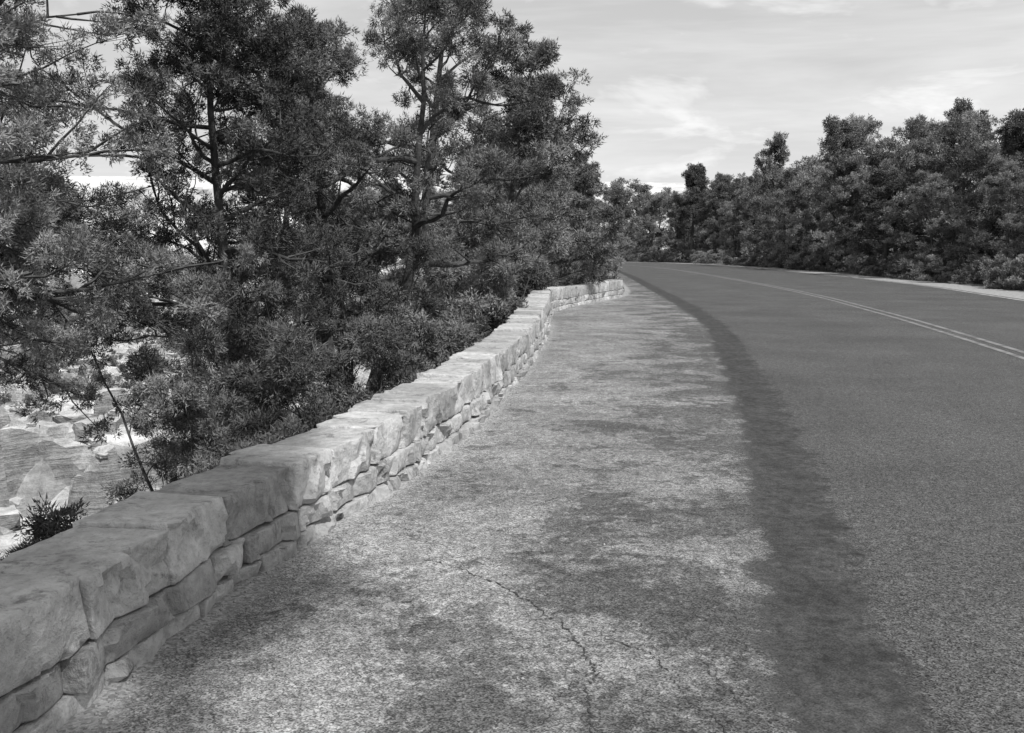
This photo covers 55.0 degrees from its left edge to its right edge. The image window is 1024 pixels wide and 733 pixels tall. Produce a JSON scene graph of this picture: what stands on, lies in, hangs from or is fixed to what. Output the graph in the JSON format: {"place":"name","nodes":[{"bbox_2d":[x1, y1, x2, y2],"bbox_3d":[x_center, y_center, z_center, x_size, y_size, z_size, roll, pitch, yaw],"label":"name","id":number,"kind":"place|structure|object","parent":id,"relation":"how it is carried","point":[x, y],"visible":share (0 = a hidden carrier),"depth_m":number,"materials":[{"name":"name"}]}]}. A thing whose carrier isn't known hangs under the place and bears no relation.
{"place":"outdoors","nodes":[
{"label":"outdoors","id":0,"kind":"place"},
{"bbox_2d":[0,250,422,544],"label":"canyon ledge","id":1,"kind":"object","parent":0,"point":[67,458],"visible":0.05,"depth_m":52.10,"materials":[{"name":"grey stone"}]},
{"bbox_2d":[0,270,273,409],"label":"ledge brush","id":2,"kind":"object","parent":1,"relation":"on","point":[51,371],"visible":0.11,"depth_m":65.34,"materials":[{"name":"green plant"}]},
{"bbox_2d":[0,279,301,534],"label":"boulders","id":3,"kind":"object","parent":1,"relation":"on","point":[9,517],"visible":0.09,"depth_m":54.01,"materials":[{"name":"grey stone"}]},
{"bbox_2d":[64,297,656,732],"bbox_3d":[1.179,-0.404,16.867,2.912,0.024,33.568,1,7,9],"label":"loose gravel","id":4,"kind":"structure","parent":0,"point":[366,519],"depth_m":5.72,"materials":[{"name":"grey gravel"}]},
{"bbox_2d":[9,176,754,250],"bbox_3d":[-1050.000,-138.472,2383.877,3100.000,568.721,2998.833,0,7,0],"label":"canyon wall","id":5,"kind":"structure","parent":0,"point":[200,186],"depth_m":1630.90,"materials":[{"name":"grey stone"}]},
{"bbox_2d":[0,250,1023,558],"bbox_3d":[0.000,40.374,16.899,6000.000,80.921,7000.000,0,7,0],"label":"ground","id":6,"kind":"structure","parent":0,"point":[38,480],"depth_m":51.19,"materials":[{"name":"grey stone"}]},
{"bbox_2d":[0,492,89,560],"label":"shrub","id":7,"kind":"object","parent":6,"relation":"on","point":[48,527],"visible":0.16,"depth_m":6.23,"materials":[{"name":"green plant"}]},
{"bbox_2d":[0,7,199,444],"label":"dark pine tree","id":8,"kind":"object","parent":6,"relation":"on","point":[74,209],"visible":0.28,"depth_m":12.33,"materials":[{"name":"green plant"}]},
{"bbox_2d":[0,0,260,373],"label":"juniper tree","id":9,"kind":"object","parent":6,"relation":"on","point":[32,237],"visible":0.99,"depth_m":8.80,"materials":[{"name":"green plant"}]},
{"bbox_2d":[121,343,242,491],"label":"shrub","id":10,"kind":"object","parent":6,"relation":"on","point":[134,426],"visible":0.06,"depth_m":24.09,"materials":[{"name":"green plant"}]},
{"bbox_2d":[68,259,299,504],"bbox_3d":[-3.651,1.125,11.840,2.781,4.892,2.846,3,7,24],"label":"shrub","id":11,"kind":"object","parent":6,"relation":"on","point":[213,338],"visible":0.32,"depth_m":11.44,"materials":[{"name":"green plant"}]},
{"bbox_2d":[1,0,409,435],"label":"dark pine tree","id":12,"kind":"object","parent":6,"relation":"on","point":[207,222],"visible":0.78,"depth_m":11.48,"materials":[{"name":"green plant"}]},
{"bbox_2d":[116,288,312,483],"bbox_3d":[-4.511,1.585,16.445,4.704,6.244,2.442,7,10,44],"label":"shrub","id":13,"kind":"object","parent":6,"relation":"on","point":[172,478],"visible":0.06,"depth_m":17.03,"materials":[{"name":"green plant"}]},
{"bbox_2d":[172,321,319,457],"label":"shrub","id":14,"kind":"object","parent":6,"relation":"on","point":[204,367],"visible":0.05,"depth_m":20.10,"materials":[{"name":"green plant"}]},
{"bbox_2d":[192,405,307,465],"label":"shrub","id":15,"kind":"object","parent":6,"relation":"on","point":[262,425],"visible":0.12,"depth_m":9.36,"materials":[{"name":"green plant"}]},
{"bbox_2d":[130,267,371,479],"bbox_3d":[-2.859,0.849,10.813,2.789,3.922,2.208,-6,9,-42],"label":"shrub","id":16,"kind":"object","parent":6,"relation":"on","point":[182,391],"visible":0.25,"depth_m":9.95,"materials":[{"name":"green plant"}]},
{"bbox_2d":[133,260,368,471],"bbox_3d":[-4.316,0.971,17.585,4.030,5.959,2.730,-5,8,-35],"label":"shrub","id":17,"kind":"object","parent":6,"relation":"on","point":[311,388],"visible":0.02,"depth_m":17.33,"materials":[{"name":"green plant"}]},
{"bbox_2d":[154,44,364,410],"bbox_3d":[-4.846,-0.982,20.204,4.847,11.575,3.883,-5,9,-38],"label":"pinyon pine tree","id":18,"kind":"object","parent":6,"relation":"on","point":[221,157],"visible":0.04,"depth_m":19.59,"materials":[{"name":"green plant"}]},
{"bbox_2d":[0,279,623,732],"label":"stone wall","id":19,"kind":"structure","parent":6,"relation":"on","point":[92,605],"depth_m":4.51,"materials":[{"name":"stone"}]},
{"bbox_2d":[180,205,450,451],"bbox_3d":[-2.559,0.287,13.316,3.465,4.762,3.692,-4,8,-29],"label":"shrub","id":20,"kind":"object","parent":6,"relation":"on","point":[257,238],"visible":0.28,"depth_m":12.47,"materials":[{"name":"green plant"}]},
{"bbox_2d":[212,312,419,444],"bbox_3d":[-2.001,0.728,10.905,2.748,2.852,2.544,-6,9,-41],"label":"shrub","id":21,"kind":"object","parent":6,"relation":"on","point":[244,378],"visible":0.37,"depth_m":10.38,"materials":[{"name":"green plant"}]},
{"bbox_2d":[285,211,421,409],"bbox_3d":[-3.119,-0.144,19.623,3.499,6.197,5.872,0,7,0],"label":"shrub","id":22,"kind":"object","parent":6,"relation":"on","point":[370,246],"visible":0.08,"depth_m":18.24,"materials":[{"name":"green plant"}]},
{"bbox_2d":[179,0,543,412],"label":"pinyon pine tree","id":23,"kind":"object","parent":6,"relation":"on","point":[307,73],"visible":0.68,"depth_m":13.77,"materials":[{"name":"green plant"}]},
{"bbox_2d":[333,282,475,392],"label":"shrub","id":24,"kind":"object","parent":6,"relation":"on","point":[426,333],"visible":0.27,"depth_m":12.30,"materials":[{"name":"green plant"}]},
{"bbox_2d":[353,246,476,388],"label":"shrub","id":25,"kind":"object","parent":6,"relation":"on","point":[443,277],"visible":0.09,"depth_m":16.68,"materials":[{"name":"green plant"}]},
{"bbox_2d":[276,0,570,308],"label":"pinyon pine tree","id":26,"kind":"object","parent":6,"relation":"on","point":[489,220],"visible":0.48,"depth_m":17.96,"materials":[{"name":"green plant"}]},
{"bbox_2d":[341,179,534,357],"bbox_3d":[-2.115,-1.837,26.196,5.616,6.883,3.780,0,7,0],"label":"shrub","id":27,"kind":"object","parent":6,"relation":"on","point":[497,209],"visible":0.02,"depth_m":25.90,"materials":[{"name":"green plant"}]},
{"bbox_2d":[390,278,491,384],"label":"shrub","id":28,"kind":"object","parent":6,"relation":"on","point":[467,312],"visible":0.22,"depth_m":14.60,"materials":[{"name":"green plant"}]},
{"bbox_2d":[443,180,471,252],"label":"pinyon pine tree","id":29,"kind":"object","parent":6,"relation":"on","point":[453,190],"depth_m":88.80,"materials":[{"name":"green plant"}]},
{"bbox_2d":[419,244,520,332],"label":"shrub","id":30,"kind":"object","parent":6,"relation":"on","point":[481,272],"visible":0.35,"depth_m":20.07,"materials":[{"name":"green plant"}]},
{"bbox_2d":[420,289,531,353],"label":"shrub","id":31,"kind":"object","parent":6,"relation":"on","point":[495,312],"visible":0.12,"depth_m":16.77,"materials":[{"name":"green plant"}]},
{"bbox_2d":[470,126,515,241],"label":"pinyon pine tree","id":32,"kind":"object","parent":6,"relation":"on","point":[494,143],"visible":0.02,"depth_m":57.82,"materials":[{"name":"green plant"}]},
{"bbox_2d":[420,204,568,314],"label":"shrub","id":33,"kind":"object","parent":6,"relation":"on","point":[553,235],"visible":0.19,"depth_m":22.34,"materials":[{"name":"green plant"}]},
{"bbox_2d":[445,132,568,250],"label":"pinyon pine tree","id":34,"kind":"object","parent":6,"relation":"on","point":[449,181],"visible":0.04,"depth_m":50.28,"materials":[{"name":"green plant"}]},
{"bbox_2d":[431,67,603,304],"bbox_3d":[-0.274,-3.882,24.669,4.497,7.111,4.381,-6,9,-39],"label":"pinyon pine tree","id":35,"kind":"object","parent":6,"relation":"on","point":[530,130],"visible":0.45,"depth_m":23.82,"materials":[{"name":"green plant"}]},
{"bbox_2d":[502,263,552,305],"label":"shrub","id":36,"kind":"object","parent":6,"relation":"on","point":[536,281],"visible":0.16,"depth_m":24.25,"materials":[{"name":"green plant"}]},
{"bbox_2d":[491,181,580,286],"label":"shrub","id":37,"kind":"object","parent":6,"relation":"on","point":[557,182],"depth_m":37.22,"materials":[{"name":"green plant"}]},
{"bbox_2d":[498,236,575,285],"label":"shrub","id":38,"kind":"object","parent":6,"relation":"on","point":[546,270],"visible":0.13,"depth_m":27.34,"materials":[{"name":"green plant"}]},
{"bbox_2d":[453,37,621,283],"bbox_3d":[0.822,-5.269,29.550,5.840,9.112,5.051,6,9,39],"label":"pinyon pine tree","id":39,"kind":"object","parent":6,"relation":"on","point":[541,57],"visible":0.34,"depth_m":28.98,"materials":[{"name":"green plant"}]},
{"bbox_2d":[532,241,589,286],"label":"shrub","id":40,"kind":"object","parent":6,"relation":"on","point":[566,281],"visible":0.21,"depth_m":31.95,"materials":[{"name":"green plant"}]},
{"bbox_2d":[527,191,625,282],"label":"shrub","id":41,"kind":"object","parent":6,"relation":"on","point":[580,219],"visible":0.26,"depth_m":42.70,"materials":[{"name":"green plant"}]},
{"bbox_2d":[536,161,625,239],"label":"oak tree","id":42,"kind":"object","parent":6,"relation":"on","point":[604,187],"visible":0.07,"depth_m":55.24,"materials":[{"name":"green plant"}]},
{"bbox_2d":[531,161,636,254],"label":"pinyon pine tree","id":43,"kind":"object","parent":6,"relation":"on","point":[590,173],"visible":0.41,"depth_m":47.41,"materials":[{"name":"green plant"}]},
{"bbox_2d":[555,156,624,241],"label":"pinyon pine tree","id":44,"kind":"object","parent":6,"relation":"on","point":[581,166],"visible":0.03,"depth_m":64.81,"materials":[{"name":"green plant"}]},
{"bbox_2d":[566,231,625,284],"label":"shrub","id":45,"kind":"object","parent":6,"relation":"on","point":[613,266],"visible":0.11,"depth_m":36.60,"materials":[{"name":"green plant"}]},
{"bbox_2d":[589,197,608,225],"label":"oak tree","id":46,"kind":"object","parent":6,"relation":"on","point":[598,221],"visible":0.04,"depth_m":141.01,"materials":[{"name":"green plant"}]},
{"bbox_2d":[573,182,630,241],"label":"juniper tree","id":47,"kind":"object","parent":6,"relation":"on","point":[595,202],"visible":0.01,"depth_m":72.69,"materials":[{"name":"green plant"}]},
{"bbox_2d":[597,190,640,251],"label":"pinyon pine tree","id":48,"kind":"object","parent":6,"relation":"on","point":[618,200],"visible":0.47,"depth_m":135.66,"materials":[{"name":"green plant"}]},
{"bbox_2d":[625,192,677,261],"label":"juniper tree","id":49,"kind":"object","parent":6,"relation":"on","point":[643,237],"visible":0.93,"depth_m":128.99,"materials":[{"name":"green plant"}]},
{"bbox_2d":[300,108,1023,274],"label":"distant trees","id":50,"kind":"object","parent":6,"relation":"on","point":[805,171],"visible":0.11,"depth_m":136.44,"materials":[{"name":"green plant"}]},
{"bbox_2d":[660,197,708,260],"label":"oak tree","id":51,"kind":"object","parent":6,"relation":"on","point":[679,244],"visible":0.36,"depth_m":122.54,"materials":[{"name":"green plant"}]},
{"bbox_2d":[666,162,724,262],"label":"dark pine tree","id":52,"kind":"object","parent":6,"relation":"on","point":[696,180],"visible":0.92,"depth_m":116.11,"materials":[{"name":"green plant"}]},
{"bbox_2d":[694,171,751,255],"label":"pinyon pine tree","id":53,"kind":"object","parent":6,"relation":"on","point":[725,185],"visible":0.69,"depth_m":114.49,"materials":[{"name":"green plant"}]},
{"bbox_2d":[709,188,765,264],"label":"oak tree","id":54,"kind":"object","parent":6,"relation":"on","point":[736,206],"visible":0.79,"depth_m":101.31,"materials":[{"name":"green plant"}]},
{"bbox_2d":[732,132,807,264],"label":"pinyon pine tree","id":55,"kind":"object","parent":6,"relation":"on","point":[762,182],"visible":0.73,"depth_m":89.51,"materials":[{"name":"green plant"}]},
{"bbox_2d":[737,168,803,255],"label":"juniper tree","id":56,"kind":"object","parent":6,"relation":"on","point":[749,237],"visible":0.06,"depth_m":96.27,"materials":[{"name":"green plant"}]},
{"bbox_2d":[748,176,840,265],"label":"oak tree","id":57,"kind":"object","parent":6,"relation":"on","point":[794,189],"visible":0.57,"depth_m":82.72,"materials":[{"name":"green plant"}]},
{"bbox_2d":[591,247,1023,290],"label":"roadside brush","id":58,"kind":"object","parent":6,"relation":"on","point":[1005,273],"visible":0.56,"depth_m":57.37,"materials":[{"name":"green plant"}]},
{"bbox_2d":[786,153,883,268],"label":"juniper tree","id":59,"kind":"object","parent":6,"relation":"on","point":[861,179],"visible":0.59,"depth_m":69.66,"materials":[{"name":"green plant"}]},
{"bbox_2d":[772,112,906,269],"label":"juniper tree","id":60,"kind":"object","parent":6,"relation":"on","point":[870,126],"visible":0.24,"depth_m":76.68,"materials":[{"name":"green plant"}]},
{"bbox_2d":[789,115,907,254],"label":"pinyon pine tree","id":61,"kind":"object","parent":6,"relation":"on","point":[844,137],"visible":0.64,"depth_m":71.57,"materials":[{"name":"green plant"}]},
{"bbox_2d":[834,168,926,271],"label":"dark pine tree","id":62,"kind":"object","parent":6,"relation":"on","point":[886,184],"visible":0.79,"depth_m":59.64,"materials":[{"name":"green plant"}]},
{"bbox_2d":[853,114,962,270],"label":"juniper tree","id":63,"kind":"object","parent":6,"relation":"on","point":[916,125],"visible":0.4,"depth_m":64.02,"materials":[{"name":"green plant"}]},
{"bbox_2d":[877,169,991,279],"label":"oak tree","id":64,"kind":"object","parent":6,"relation":"on","point":[940,193],"visible":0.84,"depth_m":52.09,"materials":[{"name":"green plant"}]},
{"bbox_2d":[865,97,1016,267],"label":"pinyon pine tree","id":65,"kind":"object","parent":6,"relation":"on","point":[944,147],"visible":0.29,"depth_m":59.17,"materials":[{"name":"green plant"}]},
{"bbox_2d":[878,109,1023,269],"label":"juniper tree","id":66,"kind":"object","parent":6,"relation":"on","point":[974,154],"visible":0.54,"depth_m":53.41,"materials":[{"name":"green plant"}]},
{"bbox_2d":[950,156,1023,280],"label":"oak tree","id":67,"kind":"object","parent":6,"relation":"on","point":[1010,221],"visible":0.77,"depth_m":44.37,"materials":[{"name":"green plant"}]},
{"bbox_2d":[959,109,1023,258],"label":"dark pine tree","id":68,"kind":"object","parent":6,"relation":"on","point":[1013,138],"visible":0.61,"depth_m":48.28,"materials":[{"name":"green plant"}]},
{"bbox_2d":[0,0,1023,249],"label":"sky","id":69,"kind":"structure","parent":0,"point":[674,84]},
{"bbox_2d":[56,262,1023,732],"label":"road","id":70,"kind":"structure","parent":0,"point":[814,506],"depth_m":5.19,"materials":[{"name":"grey asphalt"}]},
{"bbox_2d":[364,492,740,732],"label":"pavement crack","id":71,"kind":"object","parent":70,"relation":"on","point":[605,638],"visible":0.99,"depth_m":3.88,"materials":[{"name":"black asphalt"}]},
{"bbox_2d":[628,265,1023,358],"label":"line marking","id":72,"kind":"object","parent":70,"relation":"on","point":[1003,351],"visible":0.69,"depth_m":20.71,"materials":[{"name":"paint"}]},
{"bbox_2d":[647,262,1023,300],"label":"edge line marking","id":73,"kind":"object","parent":70,"relation":"on","point":[906,283],"visible":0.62,"depth_m":42.40,"materials":[{"name":"white paint"}]},
{"bbox_2d":[648,262,1023,298],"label":"gravel verge","id":74,"kind":"structure","parent":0,"point":[1010,294],"depth_m":46.43,"materials":[{"name":"grey gravel"}]}
]}

